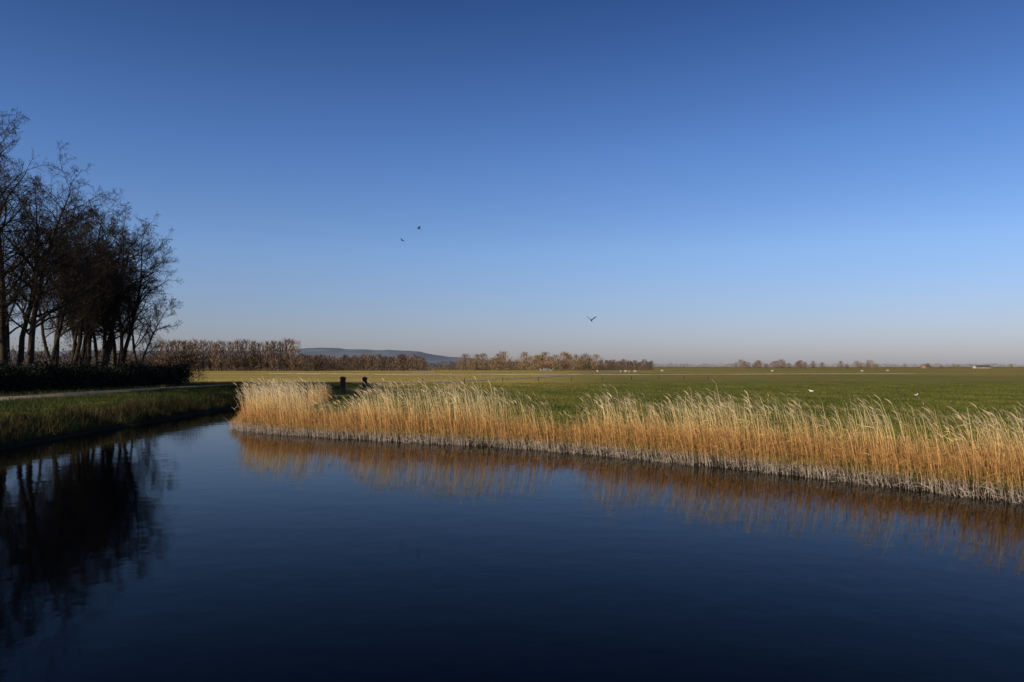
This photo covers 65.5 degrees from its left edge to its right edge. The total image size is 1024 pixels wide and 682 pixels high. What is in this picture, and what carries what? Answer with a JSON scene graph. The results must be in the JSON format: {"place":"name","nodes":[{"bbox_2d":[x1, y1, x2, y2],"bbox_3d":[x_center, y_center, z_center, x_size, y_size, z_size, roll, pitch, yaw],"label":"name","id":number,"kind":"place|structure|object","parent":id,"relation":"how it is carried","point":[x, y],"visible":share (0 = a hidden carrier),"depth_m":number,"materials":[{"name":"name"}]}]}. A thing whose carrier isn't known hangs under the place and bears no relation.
{"place":"outdoors","nodes":[
{"label":"outdoors","id":0,"kind":"place"},
{"bbox_2d":[10,348,570,367],"bbox_3d":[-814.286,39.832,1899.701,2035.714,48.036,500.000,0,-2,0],"label":"hills","id":1,"kind":"structure","parent":0,"point":[337,353],"depth_m":1809.47,"materials":[{"name":"grey"}]},
{"bbox_2d":[0,373,612,400],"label":"road","id":2,"kind":"structure","parent":0,"point":[68,394],"depth_m":64.15,"materials":[{"name":"grey asphalt"}]},
{"bbox_2d":[0,405,1023,681],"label":"canal water","id":3,"kind":"structure","parent":0,"point":[212,547],"depth_m":11.84,"materials":[{"name":"blue liquid"}]},
{"bbox_2d":[0,367,1023,501],"bbox_3d":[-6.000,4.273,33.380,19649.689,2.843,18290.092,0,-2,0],"label":"ground","id":4,"kind":"structure","parent":0,"point":[818,375],"depth_m":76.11,"materials":[{"name":"green plant"}]},
{"bbox_2d":[0,144,54,316],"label":"alder tree","id":5,"kind":"object","parent":4,"relation":"on","point":[12,227],"visible":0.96,"depth_m":57.90,"materials":[{"name":"brown plant"}]},
{"bbox_2d":[0,106,58,324],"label":"alder tree","id":6,"kind":"object","parent":4,"relation":"on","point":[33,200],"visible":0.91,"depth_m":57.80,"materials":[{"name":"brown plant"}]},
{"bbox_2d":[0,154,73,361],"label":"alder tree","id":7,"kind":"object","parent":4,"relation":"on","point":[8,333],"visible":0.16,"depth_m":67.60,"materials":[{"name":"brown plant"}]},
{"bbox_2d":[0,141,122,368],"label":"alder tree","id":8,"kind":"object","parent":4,"relation":"on","point":[3,348],"visible":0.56,"depth_m":62.63,"materials":[{"name":"brown plant"}]},
{"bbox_2d":[0,140,132,365],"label":"alder tree","id":9,"kind":"object","parent":4,"relation":"on","point":[42,274],"visible":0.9,"depth_m":61.72,"materials":[{"name":"brown plant"}]},
{"bbox_2d":[4,180,129,365],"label":"alder tree","id":10,"kind":"object","parent":4,"relation":"on","point":[59,326],"visible":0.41,"depth_m":71.06,"materials":[{"name":"brown plant"}]},
{"bbox_2d":[11,201,140,365],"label":"alder tree","id":11,"kind":"object","parent":4,"relation":"on","point":[79,335],"visible":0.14,"depth_m":75.82,"materials":[{"name":"brown plant"}]},
{"bbox_2d":[10,349,164,367],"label":"distant tree row","id":12,"kind":"object","parent":4,"relation":"on","point":[44,356],"visible":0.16,"depth_m":513.90,"materials":[{"name":"brown plant"}]},
{"bbox_2d":[0,356,192,392],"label":"hedge","id":13,"kind":"object","parent":4,"relation":"on","point":[18,377],"visible":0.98,"depth_m":64.43,"materials":[{"name":"green plant"}]},
{"bbox_2d":[54,189,145,385],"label":"alder tree","id":14,"kind":"object","parent":4,"relation":"on","point":[87,339],"visible":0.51,"depth_m":75.39,"materials":[{"name":"brown plant"}]},
{"bbox_2d":[34,202,172,368],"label":"alder tree","id":15,"kind":"object","parent":4,"relation":"on","point":[140,299],"visible":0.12,"depth_m":81.15,"materials":[{"name":"brown plant"}]},
{"bbox_2d":[55,227,154,366],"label":"alder tree","id":16,"kind":"object","parent":4,"relation":"on","point":[121,345],"visible":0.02,"depth_m":85.30,"materials":[{"name":"brown plant"}]},
{"bbox_2d":[7,332,203,377],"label":"undergrowth","id":17,"kind":"object","parent":4,"relation":"on","point":[109,360],"visible":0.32,"depth_m":74.46,"materials":[{"name":"brown plant"}]},
{"bbox_2d":[49,202,174,364],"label":"alder tree","id":18,"kind":"object","parent":4,"relation":"on","point":[107,345],"visible":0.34,"depth_m":77.33,"materials":[{"name":"brown plant"}]},
{"bbox_2d":[70,218,183,367],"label":"alder tree","id":19,"kind":"object","parent":4,"relation":"on","point":[136,303],"visible":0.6,"depth_m":78.60,"materials":[{"name":"brown plant"}]},
{"bbox_2d":[0,381,258,395],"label":"verge grass","id":20,"kind":"structure","parent":4,"relation":"on","point":[7,393],"depth_m":63.71,"materials":[{"name":"green plant"}]},
{"bbox_2d":[118,273,182,366],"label":"alder tree","id":21,"kind":"object","parent":4,"relation":"on","point":[144,333],"visible":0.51,"depth_m":85.68,"materials":[{"name":"brown plant"}]},
{"bbox_2d":[0,385,306,445],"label":"waterside sedge","id":22,"kind":"object","parent":4,"relation":"on","point":[123,407],"visible":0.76,"depth_m":39.21,"materials":[{"name":"green plant"}]},
{"bbox_2d":[0,381,360,444],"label":"bank grass","id":23,"kind":"structure","parent":4,"relation":"on","point":[22,404],"depth_m":44.53,"materials":[{"name":"green plant"}]},
{"bbox_2d":[166,341,208,382],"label":"bramble thicket","id":24,"kind":"object","parent":4,"relation":"on","point":[181,362],"visible":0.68,"depth_m":86.05,"materials":[{"name":"brown plant"}]},
{"bbox_2d":[152,338,301,370],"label":"poplar row","id":25,"kind":"object","parent":4,"relation":"on","point":[215,359],"visible":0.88,"depth_m":456.69,"materials":[{"name":"brown plant"}]},
{"bbox_2d":[125,353,427,370],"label":"woodland edge","id":26,"kind":"object","parent":4,"relation":"on","point":[358,365],"visible":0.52,"depth_m":505.69,"materials":[{"name":"brown plant"}]},
{"bbox_2d":[340,376,345,392],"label":"gate post","id":27,"kind":"object","parent":4,"relation":"on","point":[342,383],"visible":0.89,"depth_m":75.65,"materials":[{"name":"brown wood"}]},
{"bbox_2d":[283,354,427,370],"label":"woodland edge","id":28,"kind":"object","parent":4,"relation":"on","point":[338,359],"visible":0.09,"depth_m":540.17,"materials":[{"name":"brown plant"}]},
{"bbox_2d":[362,377,367,393],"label":"gate post","id":29,"kind":"object","parent":4,"relation":"on","point":[364,382],"visible":0.89,"depth_m":76.70,"materials":[{"name":"brown wood"}]},
{"bbox_2d":[454,351,603,370],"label":"distant tree row","id":30,"kind":"object","parent":4,"relation":"on","point":[500,362],"visible":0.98,"depth_m":523.89,"materials":[{"name":"brown plant"}]},
{"bbox_2d":[418,360,654,369],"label":"distant tree row","id":31,"kind":"object","parent":4,"relation":"on","point":[628,366],"visible":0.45,"depth_m":598.19,"materials":[{"name":"brown plant"}]},
{"bbox_2d":[540,361,554,370],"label":"farmhouse","id":32,"kind":"object","parent":4,"relation":"on","point":[549,368],"visible":0.64,"depth_m":516.88,"materials":[{"name":"tile"}]},
{"bbox_2d":[589,359,651,369],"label":"distant tree row","id":33,"kind":"object","parent":4,"relation":"on","point":[606,364],"visible":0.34,"depth_m":618.34,"materials":[{"name":"brown plant"}]},
{"bbox_2d":[227,374,1023,503],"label":"reed bed","id":34,"kind":"object","parent":4,"relation":"on","point":[286,407],"visible":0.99,"depth_m":25.89,"materials":[{"name":"beige plant"}]},
{"bbox_2d":[653,363,1023,367],"bbox_3d":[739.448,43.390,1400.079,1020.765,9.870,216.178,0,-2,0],"label":"distant tree row","id":35,"kind":"object","parent":4,"relation":"on","point":[724,366],"visible":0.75,"depth_m":1384.06,"materials":[{"name":"brown plant"}]},
{"bbox_2d":[732,359,1012,368],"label":"distant tree row","id":36,"kind":"object","parent":4,"relation":"on","point":[800,363],"visible":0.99,"depth_m":814.34,"materials":[{"name":"brown plant"}]},
{"bbox_2d":[972,365,990,367],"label":"farmhouse","id":37,"kind":"object","parent":4,"relation":"on","point":[982,366],"visible":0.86,"depth_m":1195.73,"materials":[{"name":"white"}]},
{"bbox_2d":[0,0,1023,366],"label":"sky","id":38,"kind":"structure","parent":0,"point":[713,182],"materials":[{"name":"blue"}]},
{"bbox_2d":[272,373,905,374],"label":"field track","id":39,"kind":"structure","parent":0,"point":[580,374],"depth_m":258.34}
]}

